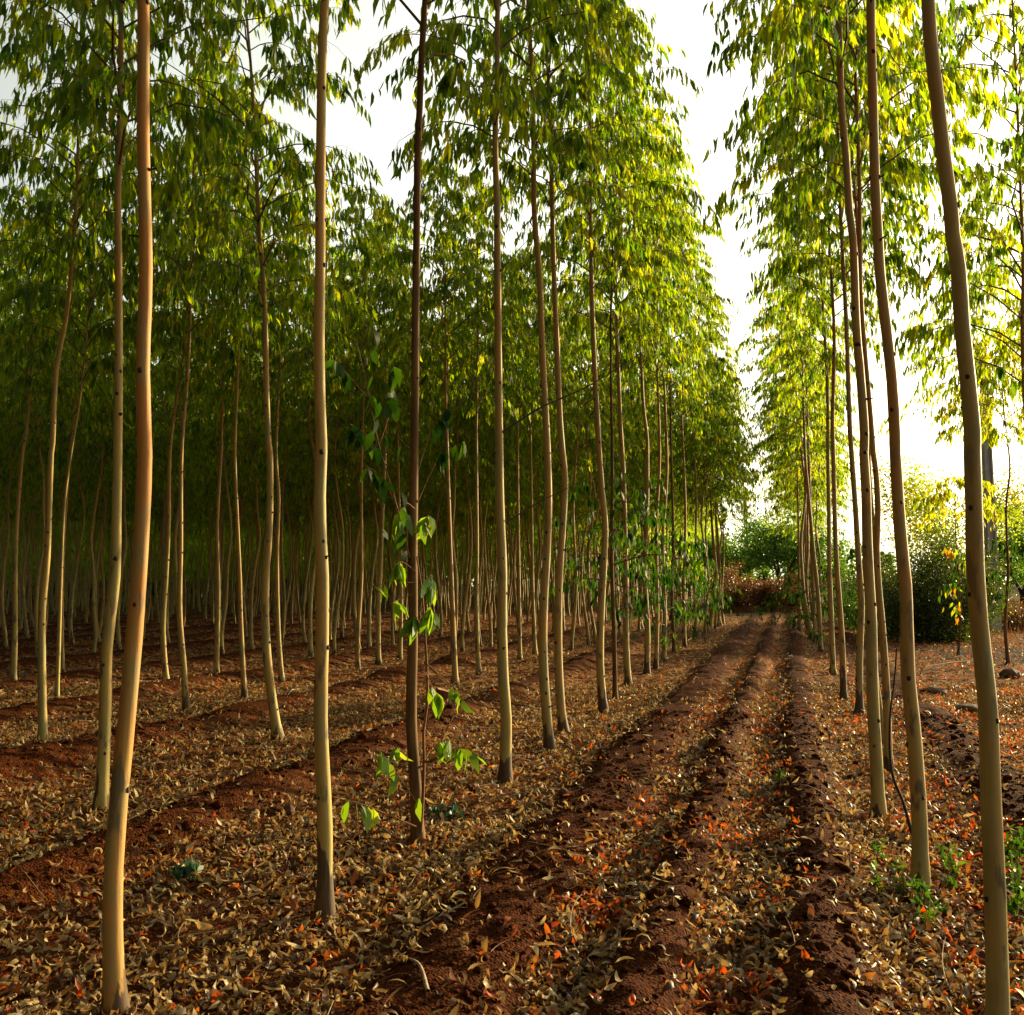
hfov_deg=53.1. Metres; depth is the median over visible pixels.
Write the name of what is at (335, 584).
eucalyptus tree
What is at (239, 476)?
eucalyptus tree
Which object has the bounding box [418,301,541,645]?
eucalyptus tree
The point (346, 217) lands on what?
eucalyptus tree
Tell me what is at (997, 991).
eucalyptus tree
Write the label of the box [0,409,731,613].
distant plantation
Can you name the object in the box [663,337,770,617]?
eucalyptus tree
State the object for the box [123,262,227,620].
eucalyptus tree
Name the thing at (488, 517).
eucalyptus tree
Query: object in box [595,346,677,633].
eucalyptus tree
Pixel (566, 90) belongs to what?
eucalyptus tree
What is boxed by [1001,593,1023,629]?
dry bush
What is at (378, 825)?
fallen branch
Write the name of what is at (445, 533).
eucalyptus tree
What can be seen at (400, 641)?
eucalyptus tree
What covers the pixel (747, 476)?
eucalyptus tree
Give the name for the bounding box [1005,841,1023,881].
weed
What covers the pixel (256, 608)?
eucalyptus tree
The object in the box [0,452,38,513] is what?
eucalyptus tree
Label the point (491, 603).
eucalyptus tree
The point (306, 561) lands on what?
eucalyptus tree
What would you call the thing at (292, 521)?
eucalyptus tree
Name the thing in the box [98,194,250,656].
eucalyptus tree
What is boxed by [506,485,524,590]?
eucalyptus tree
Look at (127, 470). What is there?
eucalyptus tree
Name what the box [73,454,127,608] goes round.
eucalyptus tree
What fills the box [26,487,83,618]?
eucalyptus tree
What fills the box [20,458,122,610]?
eucalyptus tree
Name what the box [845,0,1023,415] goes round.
eucalyptus tree
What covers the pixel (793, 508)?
eucalyptus tree
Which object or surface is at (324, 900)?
eucalyptus tree
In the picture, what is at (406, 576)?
eucalyptus tree
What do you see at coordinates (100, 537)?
eucalyptus tree
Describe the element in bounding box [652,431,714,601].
eucalyptus tree
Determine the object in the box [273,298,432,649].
eucalyptus tree
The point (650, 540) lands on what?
eucalyptus tree
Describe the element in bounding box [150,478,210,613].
eucalyptus tree
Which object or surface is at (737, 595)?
dry bush
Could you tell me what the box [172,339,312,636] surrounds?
eucalyptus tree
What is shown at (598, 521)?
eucalyptus tree
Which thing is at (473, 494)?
eucalyptus tree
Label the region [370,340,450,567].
eucalyptus tree
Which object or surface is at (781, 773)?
weed
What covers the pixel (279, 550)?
eucalyptus tree
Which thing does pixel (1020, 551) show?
round tree
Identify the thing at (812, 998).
soil clods
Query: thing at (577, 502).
eucalyptus tree
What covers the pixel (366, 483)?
eucalyptus tree
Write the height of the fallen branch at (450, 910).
0.120 m
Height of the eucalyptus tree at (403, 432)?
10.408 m
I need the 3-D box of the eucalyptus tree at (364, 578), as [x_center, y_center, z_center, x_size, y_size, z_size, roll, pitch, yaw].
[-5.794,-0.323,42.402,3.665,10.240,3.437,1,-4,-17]
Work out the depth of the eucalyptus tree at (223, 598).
40.35 m
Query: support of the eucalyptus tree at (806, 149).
on the ground at (412, 993)
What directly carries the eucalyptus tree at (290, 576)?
on the ground at (412, 993)
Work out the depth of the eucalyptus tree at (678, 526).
43.77 m
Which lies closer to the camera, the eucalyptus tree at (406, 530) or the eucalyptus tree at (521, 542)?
the eucalyptus tree at (406, 530)
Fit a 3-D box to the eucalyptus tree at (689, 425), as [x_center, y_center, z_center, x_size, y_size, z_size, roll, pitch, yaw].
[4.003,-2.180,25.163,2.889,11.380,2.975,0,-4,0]
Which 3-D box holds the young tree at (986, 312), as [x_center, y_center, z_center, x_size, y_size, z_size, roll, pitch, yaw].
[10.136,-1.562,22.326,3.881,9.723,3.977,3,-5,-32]
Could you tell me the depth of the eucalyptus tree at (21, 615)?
29.83 m
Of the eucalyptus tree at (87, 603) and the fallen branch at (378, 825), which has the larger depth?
the eucalyptus tree at (87, 603)
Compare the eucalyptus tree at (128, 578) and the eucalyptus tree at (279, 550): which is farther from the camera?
the eucalyptus tree at (279, 550)
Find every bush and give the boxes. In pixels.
[698,559,756,609]
[718,564,766,610]
[741,573,780,608]
[747,578,789,611]
[750,568,804,610]
[766,568,841,611]
[820,561,892,629]
[824,563,894,614]
[842,517,1023,643]
[854,551,923,634]
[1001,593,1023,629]
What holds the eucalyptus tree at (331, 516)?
on the ground at (412, 993)
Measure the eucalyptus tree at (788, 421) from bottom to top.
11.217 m
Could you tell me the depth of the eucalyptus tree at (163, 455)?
23.27 m
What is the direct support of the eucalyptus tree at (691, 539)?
on the ground at (412, 993)
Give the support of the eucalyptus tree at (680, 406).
on the ground at (412, 993)
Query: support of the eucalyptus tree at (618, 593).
on the ground at (412, 993)
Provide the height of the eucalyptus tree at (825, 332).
11.374 m
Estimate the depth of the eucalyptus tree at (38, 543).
44.02 m
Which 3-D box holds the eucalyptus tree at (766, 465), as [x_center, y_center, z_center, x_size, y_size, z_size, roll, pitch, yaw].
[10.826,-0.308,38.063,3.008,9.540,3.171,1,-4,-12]
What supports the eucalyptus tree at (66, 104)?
on the ground at (412, 993)
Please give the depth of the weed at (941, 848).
5.67 m
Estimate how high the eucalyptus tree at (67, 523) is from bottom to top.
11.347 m
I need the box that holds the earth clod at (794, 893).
[787,890,801,899]
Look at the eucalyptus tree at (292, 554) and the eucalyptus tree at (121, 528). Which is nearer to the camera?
the eucalyptus tree at (121, 528)
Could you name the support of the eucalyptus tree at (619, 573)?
on the ground at (412, 993)
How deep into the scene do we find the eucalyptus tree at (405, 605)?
40.59 m
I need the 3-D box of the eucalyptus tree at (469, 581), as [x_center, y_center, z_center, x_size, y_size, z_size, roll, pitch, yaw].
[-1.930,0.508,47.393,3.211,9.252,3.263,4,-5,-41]
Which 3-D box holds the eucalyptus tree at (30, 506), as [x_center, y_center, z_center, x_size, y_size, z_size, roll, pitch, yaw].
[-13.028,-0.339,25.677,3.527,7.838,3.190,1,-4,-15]
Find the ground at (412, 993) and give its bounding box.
[0,581,1023,1014]
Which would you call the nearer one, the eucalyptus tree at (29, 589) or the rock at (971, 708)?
the rock at (971, 708)
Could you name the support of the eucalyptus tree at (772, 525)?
on the ground at (412, 993)
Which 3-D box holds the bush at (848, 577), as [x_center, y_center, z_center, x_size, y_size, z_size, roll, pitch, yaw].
[13.799,3.376,40.260,3.310,2.453,3.582,0,-4,0]
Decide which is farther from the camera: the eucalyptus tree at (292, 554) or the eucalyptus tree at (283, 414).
the eucalyptus tree at (292, 554)
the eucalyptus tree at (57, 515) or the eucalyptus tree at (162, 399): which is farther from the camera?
the eucalyptus tree at (57, 515)
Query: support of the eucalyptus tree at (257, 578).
on the ground at (412, 993)
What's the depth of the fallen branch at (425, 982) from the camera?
3.88 m
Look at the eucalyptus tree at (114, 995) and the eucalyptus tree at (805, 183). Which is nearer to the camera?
the eucalyptus tree at (114, 995)
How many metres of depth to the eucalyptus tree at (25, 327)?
13.82 m
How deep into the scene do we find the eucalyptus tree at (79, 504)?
31.42 m
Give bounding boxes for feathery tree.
[845,438,1023,581]
[996,495,1023,570]
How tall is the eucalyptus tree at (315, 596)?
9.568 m
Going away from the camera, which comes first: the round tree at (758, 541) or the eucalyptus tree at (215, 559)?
the eucalyptus tree at (215, 559)
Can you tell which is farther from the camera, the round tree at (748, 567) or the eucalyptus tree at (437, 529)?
the round tree at (748, 567)
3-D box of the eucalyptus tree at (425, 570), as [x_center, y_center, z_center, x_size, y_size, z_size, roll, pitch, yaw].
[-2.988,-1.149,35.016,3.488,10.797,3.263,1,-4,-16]
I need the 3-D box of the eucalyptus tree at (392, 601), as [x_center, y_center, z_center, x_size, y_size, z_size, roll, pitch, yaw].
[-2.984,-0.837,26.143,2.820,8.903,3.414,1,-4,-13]
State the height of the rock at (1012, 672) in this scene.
0.215 m
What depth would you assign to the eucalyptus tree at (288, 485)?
26.67 m
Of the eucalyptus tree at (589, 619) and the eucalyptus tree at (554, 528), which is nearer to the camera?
the eucalyptus tree at (589, 619)
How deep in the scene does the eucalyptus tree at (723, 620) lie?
37.98 m
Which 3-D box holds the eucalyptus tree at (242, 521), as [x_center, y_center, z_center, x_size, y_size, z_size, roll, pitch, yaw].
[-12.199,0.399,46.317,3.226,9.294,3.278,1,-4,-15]
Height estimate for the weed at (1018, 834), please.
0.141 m
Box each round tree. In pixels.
[690,533,770,581]
[719,506,852,583]
[780,533,854,585]
[984,512,1023,605]
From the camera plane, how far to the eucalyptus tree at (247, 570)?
33.02 m
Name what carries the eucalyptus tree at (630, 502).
on the ground at (412, 993)
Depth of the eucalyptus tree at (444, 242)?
16.37 m
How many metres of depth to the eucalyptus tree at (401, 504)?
39.60 m
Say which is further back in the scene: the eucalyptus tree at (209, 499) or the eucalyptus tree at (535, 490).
the eucalyptus tree at (209, 499)
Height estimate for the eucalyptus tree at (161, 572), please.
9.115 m
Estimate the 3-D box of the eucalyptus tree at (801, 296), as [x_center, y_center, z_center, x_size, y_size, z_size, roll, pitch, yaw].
[4.423,-2.448,14.230,3.284,10.406,2.500,0,-4,0]
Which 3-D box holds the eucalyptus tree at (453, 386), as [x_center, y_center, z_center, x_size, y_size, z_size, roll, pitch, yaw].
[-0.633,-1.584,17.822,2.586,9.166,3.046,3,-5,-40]
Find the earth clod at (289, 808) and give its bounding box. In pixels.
[283,803,294,814]
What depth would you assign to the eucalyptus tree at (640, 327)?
14.28 m
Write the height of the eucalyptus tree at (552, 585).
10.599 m
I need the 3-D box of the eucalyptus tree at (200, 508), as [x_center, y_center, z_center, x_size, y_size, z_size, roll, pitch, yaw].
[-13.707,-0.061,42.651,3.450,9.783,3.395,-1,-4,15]
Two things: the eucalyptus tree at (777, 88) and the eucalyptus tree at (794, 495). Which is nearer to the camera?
the eucalyptus tree at (777, 88)
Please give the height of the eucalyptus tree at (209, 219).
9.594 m
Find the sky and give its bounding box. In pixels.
[0,0,1023,580]
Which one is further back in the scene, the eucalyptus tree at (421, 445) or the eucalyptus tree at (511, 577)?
the eucalyptus tree at (511, 577)
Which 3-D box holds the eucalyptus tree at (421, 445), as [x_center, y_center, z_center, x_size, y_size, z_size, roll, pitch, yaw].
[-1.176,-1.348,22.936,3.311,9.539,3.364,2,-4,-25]
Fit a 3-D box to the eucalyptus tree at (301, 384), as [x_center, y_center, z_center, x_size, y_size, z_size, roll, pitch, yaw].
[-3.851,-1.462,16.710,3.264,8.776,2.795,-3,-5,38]
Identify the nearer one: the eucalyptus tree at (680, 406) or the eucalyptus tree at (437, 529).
the eucalyptus tree at (680, 406)
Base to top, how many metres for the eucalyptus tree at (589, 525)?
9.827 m
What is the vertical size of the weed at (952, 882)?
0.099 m
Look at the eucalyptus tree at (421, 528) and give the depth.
6.37 m
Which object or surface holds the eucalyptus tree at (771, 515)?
on the ground at (412, 993)
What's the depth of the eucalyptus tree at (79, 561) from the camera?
46.62 m
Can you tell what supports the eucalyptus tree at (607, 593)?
on the ground at (412, 993)
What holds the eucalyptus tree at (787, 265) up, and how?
on the ground at (412, 993)
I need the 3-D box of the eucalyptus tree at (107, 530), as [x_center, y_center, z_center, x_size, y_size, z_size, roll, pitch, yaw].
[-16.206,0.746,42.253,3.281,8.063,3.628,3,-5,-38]
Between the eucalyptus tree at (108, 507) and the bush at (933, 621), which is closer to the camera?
the bush at (933, 621)
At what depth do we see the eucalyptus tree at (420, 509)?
38.50 m
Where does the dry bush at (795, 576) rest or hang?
on the ground at (412, 993)
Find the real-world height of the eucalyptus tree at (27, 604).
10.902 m
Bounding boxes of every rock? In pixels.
[558,788,567,796]
[921,686,947,695]
[955,704,977,712]
[998,668,1020,678]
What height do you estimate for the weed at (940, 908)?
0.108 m
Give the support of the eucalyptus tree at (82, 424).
on the ground at (412, 993)
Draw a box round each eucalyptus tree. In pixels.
[0,0,218,742]
[0,0,361,811]
[0,121,211,698]
[0,170,163,672]
[0,184,124,680]
[0,224,107,648]
[0,228,112,657]
[0,253,63,637]
[0,257,48,481]
[0,270,24,445]
[0,278,124,632]
[0,347,73,515]
[0,353,46,488]
[0,403,45,626]
[0,421,101,589]
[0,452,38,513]
[0,468,58,623]
[0,492,40,613]
[0,493,60,612]
[1,308,79,632]
[1,401,72,626]
[1,498,4,565]
[3,496,41,607]
[4,348,101,620]
[5,307,134,645]
[15,315,166,641]
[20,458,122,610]
[21,488,87,616]
[23,498,32,619]
[26,423,90,556]
[26,465,99,600]
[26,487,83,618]
[31,254,172,652]
[35,383,84,629]
[36,502,60,593]
[50,263,190,649]
[54,356,161,632]
[57,498,84,617]
[59,493,99,614]
[60,58,303,711]
[60,495,109,614]
[63,429,131,584]
[68,380,154,625]
[70,299,248,642]
[71,505,133,567]
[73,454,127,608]
[76,355,170,502]
[77,486,159,559]
[80,356,204,504]
[82,376,106,622]
[83,397,166,625]
[85,496,133,528]
[88,477,162,612]
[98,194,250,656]
[100,0,158,1014]
[103,334,198,638]
[105,139,287,679]
[106,404,201,623]
[109,401,210,622]
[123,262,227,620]
[124,60,331,698]
[126,477,194,619]
[128,0,409,741]
[150,415,227,533]
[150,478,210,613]
[150,490,190,615]
[151,252,295,653]
[151,484,230,613]
[152,161,293,673]
[152,303,215,628]
[153,347,228,626]
[156,425,205,616]
[157,334,262,624]
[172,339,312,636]
[173,362,254,623]
[177,382,226,620]
[183,496,228,612]
[185,382,282,630]
[186,411,265,623]
[186,442,233,597]
[188,158,382,681]
[190,382,225,613]
[191,238,315,648]
[192,413,247,611]
[198,351,294,595]
[201,363,290,627]
[210,432,260,612]
[211,475,288,616]
[224,501,264,612]
[225,0,616,844]
[228,263,343,646]
[228,356,290,621]
[230,351,358,642]
[232,191,383,657]
[232,500,290,611]
[237,328,333,633]
[238,409,312,620]
[243,344,305,625]
[246,465,340,622]
[246,501,292,598]
[250,502,313,604]
[251,449,336,623]
[260,269,406,654]
[261,267,395,639]
[264,348,356,601]
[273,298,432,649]
[275,297,405,636]
[276,402,311,609]
[276,502,310,613]
[282,358,359,527]
[285,493,357,591]
[287,184,442,670]
[295,507,313,613]
[296,389,353,627]
[300,417,370,627]
[300,475,380,610]
[301,503,340,616]
[303,252,432,646]
[308,0,390,922]
[310,504,346,612]
[311,443,407,623]
[315,396,407,634]
[325,216,464,664]
[326,503,334,612]
[327,428,408,595]
[329,491,384,618]
[330,220,472,659]
[330,412,422,625]
[330,486,371,618]
[331,506,388,613]
[331,509,344,614]
[335,499,407,584]
[339,312,440,644]
[343,348,433,629]
[346,310,460,640]
[350,159,552,684]
[354,0,643,782]
[354,514,359,608]
[356,431,425,621]
[359,0,679,752]
[364,435,428,620]
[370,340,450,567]
[380,244,523,653]
[385,171,552,674]
[387,424,435,619]
[388,434,446,619]
[388,484,421,611]
[388,501,397,569]
[388,512,443,612]
[390,313,534,651]
[396,291,479,636]
[396,346,469,612]
[400,394,491,632]
[400,439,466,619]
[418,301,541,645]
[418,396,494,623]
[418,477,482,620]
[418,495,458,607]
[418,508,469,602]
[419,359,557,646]
[428,386,512,631]
[429,485,469,616]
[430,0,703,734]
[434,492,481,621]
[440,472,521,579]
[440,489,491,576]
[454,308,532,630]
[455,2,721,713]
[455,254,606,659]
[455,416,537,628]
[455,496,528,617]
[457,340,570,642]
[457,482,535,619]
[458,512,494,612]
[464,244,590,653]
[466,286,589,617]
[466,529,470,612]
[474,406,569,624]
[478,279,581,638]
[486,389,535,623]
[487,433,569,620]
[489,325,537,568]
[504,57,712,700]
[504,351,594,628]
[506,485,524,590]
[507,503,543,592]
[507,512,543,613]
[508,509,528,615]
[510,435,582,552]
[511,370,557,621]
[516,310,594,631]
[520,251,662,649]
[522,41,707,685]
[523,289,661,646]
[524,401,594,517]
[529,312,616,629]
[531,268,641,643]
[533,479,585,614]
[540,322,659,611]
[540,397,610,625]
[540,485,577,556]
[541,481,584,615]
[551,125,718,673]
[552,405,572,618]
[554,403,619,623]
[556,381,616,618]
[561,321,674,638]
[568,511,595,613]
[569,437,630,591]
[569,482,651,612]
[573,107,739,668]
[575,467,651,606]
[576,389,635,619]
[576,522,580,613]
[577,387,682,628]
[579,306,678,635]
[579,352,698,630]
[588,155,739,661]
[588,518,642,607]
[594,457,650,602]
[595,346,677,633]
[595,421,680,608]
[605,193,743,652]
[618,350,680,627]
[629,202,736,647]
[631,381,680,622]
[633,403,700,621]
[636,441,709,620]
[639,261,748,638]
[643,360,763,635]
[648,392,689,618]
[650,357,767,633]
[650,469,710,605]
[651,503,707,614]
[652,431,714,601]
[653,401,763,625]
[659,374,778,631]
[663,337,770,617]
[674,510,714,601]
[675,411,778,628]
[676,417,705,588]
[682,378,753,624]
[687,357,755,626]
[702,0,1023,769]
[703,0,1022,819]
[707,5,950,700]
[728,252,858,638]
[730,293,856,634]
[731,0,950,714]
[733,0,1023,741]
[733,202,889,651]
[739,76,917,674]
[745,0,931,888]
[746,320,858,634]
[748,235,857,642]
[750,317,848,630]
[750,333,846,580]
[754,456,840,618]
[755,414,847,614]
[757,374,850,623]
[758,425,858,612]
[758,454,838,572]
[759,410,857,616]
[761,351,848,600]
[761,387,874,628]
[776,457,860,574]
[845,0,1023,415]
[921,0,1010,1014]
[930,52,1023,412]
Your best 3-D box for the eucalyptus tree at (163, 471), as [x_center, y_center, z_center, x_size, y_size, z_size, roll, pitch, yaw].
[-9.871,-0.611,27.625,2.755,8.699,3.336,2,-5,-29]
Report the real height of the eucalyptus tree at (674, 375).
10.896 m
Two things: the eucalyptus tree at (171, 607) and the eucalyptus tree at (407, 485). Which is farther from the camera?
the eucalyptus tree at (171, 607)
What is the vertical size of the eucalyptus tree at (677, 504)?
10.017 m
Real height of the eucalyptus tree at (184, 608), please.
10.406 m
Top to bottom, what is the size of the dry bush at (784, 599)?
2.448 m
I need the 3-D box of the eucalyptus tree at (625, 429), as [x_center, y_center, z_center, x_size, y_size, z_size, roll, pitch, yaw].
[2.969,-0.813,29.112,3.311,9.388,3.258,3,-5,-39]
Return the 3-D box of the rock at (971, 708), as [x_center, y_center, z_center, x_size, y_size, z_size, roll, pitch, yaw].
[5.681,2.524,12.747,0.396,0.152,0.324,0,-4,-7]
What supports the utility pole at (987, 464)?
on the ground at (412, 993)
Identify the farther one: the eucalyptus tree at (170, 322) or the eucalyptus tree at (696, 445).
the eucalyptus tree at (696, 445)
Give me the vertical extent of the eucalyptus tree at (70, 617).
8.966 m
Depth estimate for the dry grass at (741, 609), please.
50.55 m
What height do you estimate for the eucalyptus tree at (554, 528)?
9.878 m
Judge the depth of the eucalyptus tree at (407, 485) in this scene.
32.79 m
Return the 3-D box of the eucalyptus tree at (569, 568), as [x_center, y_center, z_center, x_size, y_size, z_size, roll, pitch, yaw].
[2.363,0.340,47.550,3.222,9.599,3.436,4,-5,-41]
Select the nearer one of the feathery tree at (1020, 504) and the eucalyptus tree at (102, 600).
the eucalyptus tree at (102, 600)
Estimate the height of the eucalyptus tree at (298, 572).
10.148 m
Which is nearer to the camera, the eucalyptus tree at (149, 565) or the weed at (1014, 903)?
the weed at (1014, 903)
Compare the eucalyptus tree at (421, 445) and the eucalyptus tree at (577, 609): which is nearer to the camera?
the eucalyptus tree at (421, 445)
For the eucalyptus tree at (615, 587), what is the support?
on the ground at (412, 993)
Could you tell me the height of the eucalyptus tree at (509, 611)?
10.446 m
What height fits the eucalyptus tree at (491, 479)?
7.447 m
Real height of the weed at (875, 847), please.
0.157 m
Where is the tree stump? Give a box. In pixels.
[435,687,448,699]
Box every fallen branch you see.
[274,909,292,929]
[376,824,407,848]
[399,955,429,992]
[422,888,480,928]
[924,660,972,666]
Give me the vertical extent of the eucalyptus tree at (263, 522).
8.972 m
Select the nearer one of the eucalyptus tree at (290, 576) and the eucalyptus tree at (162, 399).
the eucalyptus tree at (162, 399)
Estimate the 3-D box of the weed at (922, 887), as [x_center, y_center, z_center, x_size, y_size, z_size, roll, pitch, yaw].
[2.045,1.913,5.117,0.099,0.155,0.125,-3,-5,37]
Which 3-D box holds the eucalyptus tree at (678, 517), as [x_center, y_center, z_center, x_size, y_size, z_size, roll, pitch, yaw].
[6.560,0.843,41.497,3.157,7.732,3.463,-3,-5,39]
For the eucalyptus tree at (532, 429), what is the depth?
22.65 m
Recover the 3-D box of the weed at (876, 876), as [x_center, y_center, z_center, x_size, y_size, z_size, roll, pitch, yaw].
[1.901,1.896,5.246,0.092,0.177,0.168,3,-5,-35]
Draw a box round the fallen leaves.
[0,615,1023,1014]
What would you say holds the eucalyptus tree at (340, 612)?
on the ground at (412, 993)
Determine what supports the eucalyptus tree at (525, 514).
on the ground at (412, 993)
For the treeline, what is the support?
on the ground at (412, 993)
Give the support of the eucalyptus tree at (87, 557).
on the ground at (412, 993)
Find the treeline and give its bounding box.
[571,543,1023,590]
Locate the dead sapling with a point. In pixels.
(896, 785)
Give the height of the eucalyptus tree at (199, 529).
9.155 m
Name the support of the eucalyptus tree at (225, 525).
on the ground at (412, 993)
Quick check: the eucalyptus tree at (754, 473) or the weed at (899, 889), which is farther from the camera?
the eucalyptus tree at (754, 473)
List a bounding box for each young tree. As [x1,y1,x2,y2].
[877,215,1023,450]
[905,471,1012,655]
[922,333,1023,664]
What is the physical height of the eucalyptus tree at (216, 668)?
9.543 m
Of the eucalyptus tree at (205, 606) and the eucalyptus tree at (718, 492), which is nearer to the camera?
the eucalyptus tree at (718, 492)
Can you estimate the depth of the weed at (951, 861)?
5.59 m
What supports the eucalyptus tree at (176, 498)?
on the ground at (412, 993)
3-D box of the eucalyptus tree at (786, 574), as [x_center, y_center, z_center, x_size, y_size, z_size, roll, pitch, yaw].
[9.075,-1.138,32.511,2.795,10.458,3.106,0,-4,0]
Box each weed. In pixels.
[168,856,207,881]
[425,802,464,818]
[769,767,795,785]
[866,837,888,858]
[868,858,896,892]
[890,857,905,874]
[890,864,920,895]
[907,876,932,901]
[910,894,938,925]
[919,893,946,911]
[935,843,955,872]
[939,850,966,877]
[941,874,957,892]
[1004,834,1023,862]
[1005,824,1023,845]
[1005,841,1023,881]
[1006,869,1023,903]
[1007,889,1023,918]
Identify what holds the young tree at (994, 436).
on the ground at (412, 993)
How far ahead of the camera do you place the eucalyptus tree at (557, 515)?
41.57 m
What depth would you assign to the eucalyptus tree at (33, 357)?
16.41 m
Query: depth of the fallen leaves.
5.81 m
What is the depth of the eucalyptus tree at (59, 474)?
28.25 m
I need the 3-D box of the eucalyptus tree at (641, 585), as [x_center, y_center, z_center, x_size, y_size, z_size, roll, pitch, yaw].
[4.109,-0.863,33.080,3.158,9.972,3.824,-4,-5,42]
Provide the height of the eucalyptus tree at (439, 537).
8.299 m
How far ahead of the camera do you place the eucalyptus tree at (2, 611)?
22.92 m
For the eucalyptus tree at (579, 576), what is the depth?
47.90 m
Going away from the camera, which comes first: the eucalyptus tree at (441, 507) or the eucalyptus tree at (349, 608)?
the eucalyptus tree at (441, 507)
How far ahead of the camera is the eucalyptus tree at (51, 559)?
48.67 m
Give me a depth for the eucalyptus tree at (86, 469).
21.82 m
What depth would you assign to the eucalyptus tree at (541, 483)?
30.96 m
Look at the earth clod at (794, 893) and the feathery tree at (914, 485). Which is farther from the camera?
the feathery tree at (914, 485)
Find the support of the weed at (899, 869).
on the ground at (412, 993)
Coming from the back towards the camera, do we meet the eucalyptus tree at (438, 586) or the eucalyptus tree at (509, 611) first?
the eucalyptus tree at (509, 611)
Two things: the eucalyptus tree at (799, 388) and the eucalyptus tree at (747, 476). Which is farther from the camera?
the eucalyptus tree at (747, 476)
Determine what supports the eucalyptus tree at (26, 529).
on the ground at (412, 993)
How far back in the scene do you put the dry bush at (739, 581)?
55.85 m
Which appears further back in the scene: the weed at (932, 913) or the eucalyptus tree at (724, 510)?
the eucalyptus tree at (724, 510)
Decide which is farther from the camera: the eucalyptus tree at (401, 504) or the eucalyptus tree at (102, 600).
the eucalyptus tree at (401, 504)
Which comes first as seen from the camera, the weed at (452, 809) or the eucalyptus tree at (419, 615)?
the weed at (452, 809)
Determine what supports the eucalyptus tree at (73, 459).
on the ground at (412, 993)
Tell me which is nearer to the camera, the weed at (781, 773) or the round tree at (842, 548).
the weed at (781, 773)
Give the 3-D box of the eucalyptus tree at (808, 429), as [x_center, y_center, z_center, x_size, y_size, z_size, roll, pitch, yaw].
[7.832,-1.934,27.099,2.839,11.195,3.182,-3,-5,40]
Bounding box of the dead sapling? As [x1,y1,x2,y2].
[888,647,910,833]
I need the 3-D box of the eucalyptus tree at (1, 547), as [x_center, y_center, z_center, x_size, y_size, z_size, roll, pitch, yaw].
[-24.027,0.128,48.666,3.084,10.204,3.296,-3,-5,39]
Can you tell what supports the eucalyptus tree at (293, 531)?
on the ground at (412, 993)
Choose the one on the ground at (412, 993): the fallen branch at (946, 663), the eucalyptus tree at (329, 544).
the eucalyptus tree at (329, 544)
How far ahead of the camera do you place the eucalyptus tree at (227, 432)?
24.06 m
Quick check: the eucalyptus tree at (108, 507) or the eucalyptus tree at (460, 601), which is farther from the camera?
the eucalyptus tree at (460, 601)
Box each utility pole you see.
[743,490,753,578]
[977,349,1001,631]
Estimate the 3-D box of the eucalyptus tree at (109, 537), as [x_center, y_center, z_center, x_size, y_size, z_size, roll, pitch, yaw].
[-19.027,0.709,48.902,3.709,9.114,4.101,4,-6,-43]
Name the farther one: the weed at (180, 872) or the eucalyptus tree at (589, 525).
the eucalyptus tree at (589, 525)
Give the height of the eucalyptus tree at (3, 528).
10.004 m
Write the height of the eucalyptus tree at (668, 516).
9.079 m
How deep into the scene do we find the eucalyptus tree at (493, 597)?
34.12 m
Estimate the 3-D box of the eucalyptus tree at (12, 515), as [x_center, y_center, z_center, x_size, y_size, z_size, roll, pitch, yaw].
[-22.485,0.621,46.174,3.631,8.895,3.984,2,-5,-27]
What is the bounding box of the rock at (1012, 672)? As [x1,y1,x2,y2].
[998,668,1020,678]
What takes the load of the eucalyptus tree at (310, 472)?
on the ground at (412, 993)
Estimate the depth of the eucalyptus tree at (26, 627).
26.88 m
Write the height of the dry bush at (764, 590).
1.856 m
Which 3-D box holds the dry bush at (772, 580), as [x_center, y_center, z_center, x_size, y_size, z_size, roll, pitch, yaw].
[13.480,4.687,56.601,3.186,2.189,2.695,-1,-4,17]
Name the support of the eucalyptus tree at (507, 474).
on the ground at (412, 993)
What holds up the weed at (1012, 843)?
on the ground at (412, 993)
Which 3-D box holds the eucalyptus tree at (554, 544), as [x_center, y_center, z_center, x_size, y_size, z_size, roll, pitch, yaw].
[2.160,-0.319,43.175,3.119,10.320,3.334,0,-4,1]
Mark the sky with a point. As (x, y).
(681, 24)
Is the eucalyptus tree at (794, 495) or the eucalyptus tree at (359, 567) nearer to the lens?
the eucalyptus tree at (794, 495)
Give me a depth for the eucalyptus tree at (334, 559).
45.00 m
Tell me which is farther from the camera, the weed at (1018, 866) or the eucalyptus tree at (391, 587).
the eucalyptus tree at (391, 587)
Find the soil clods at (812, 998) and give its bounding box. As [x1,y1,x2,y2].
[0,704,1023,1014]
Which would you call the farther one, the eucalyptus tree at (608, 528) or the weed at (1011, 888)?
the eucalyptus tree at (608, 528)
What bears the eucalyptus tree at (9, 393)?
on the ground at (412, 993)
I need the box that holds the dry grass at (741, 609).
[686,600,1023,645]
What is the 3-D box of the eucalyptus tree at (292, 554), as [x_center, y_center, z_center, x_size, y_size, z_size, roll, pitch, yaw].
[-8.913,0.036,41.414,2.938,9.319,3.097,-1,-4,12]
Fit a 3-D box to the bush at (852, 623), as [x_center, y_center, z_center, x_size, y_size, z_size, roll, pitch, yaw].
[11.402,2.953,33.844,2.451,2.323,3.019,0,-4,0]

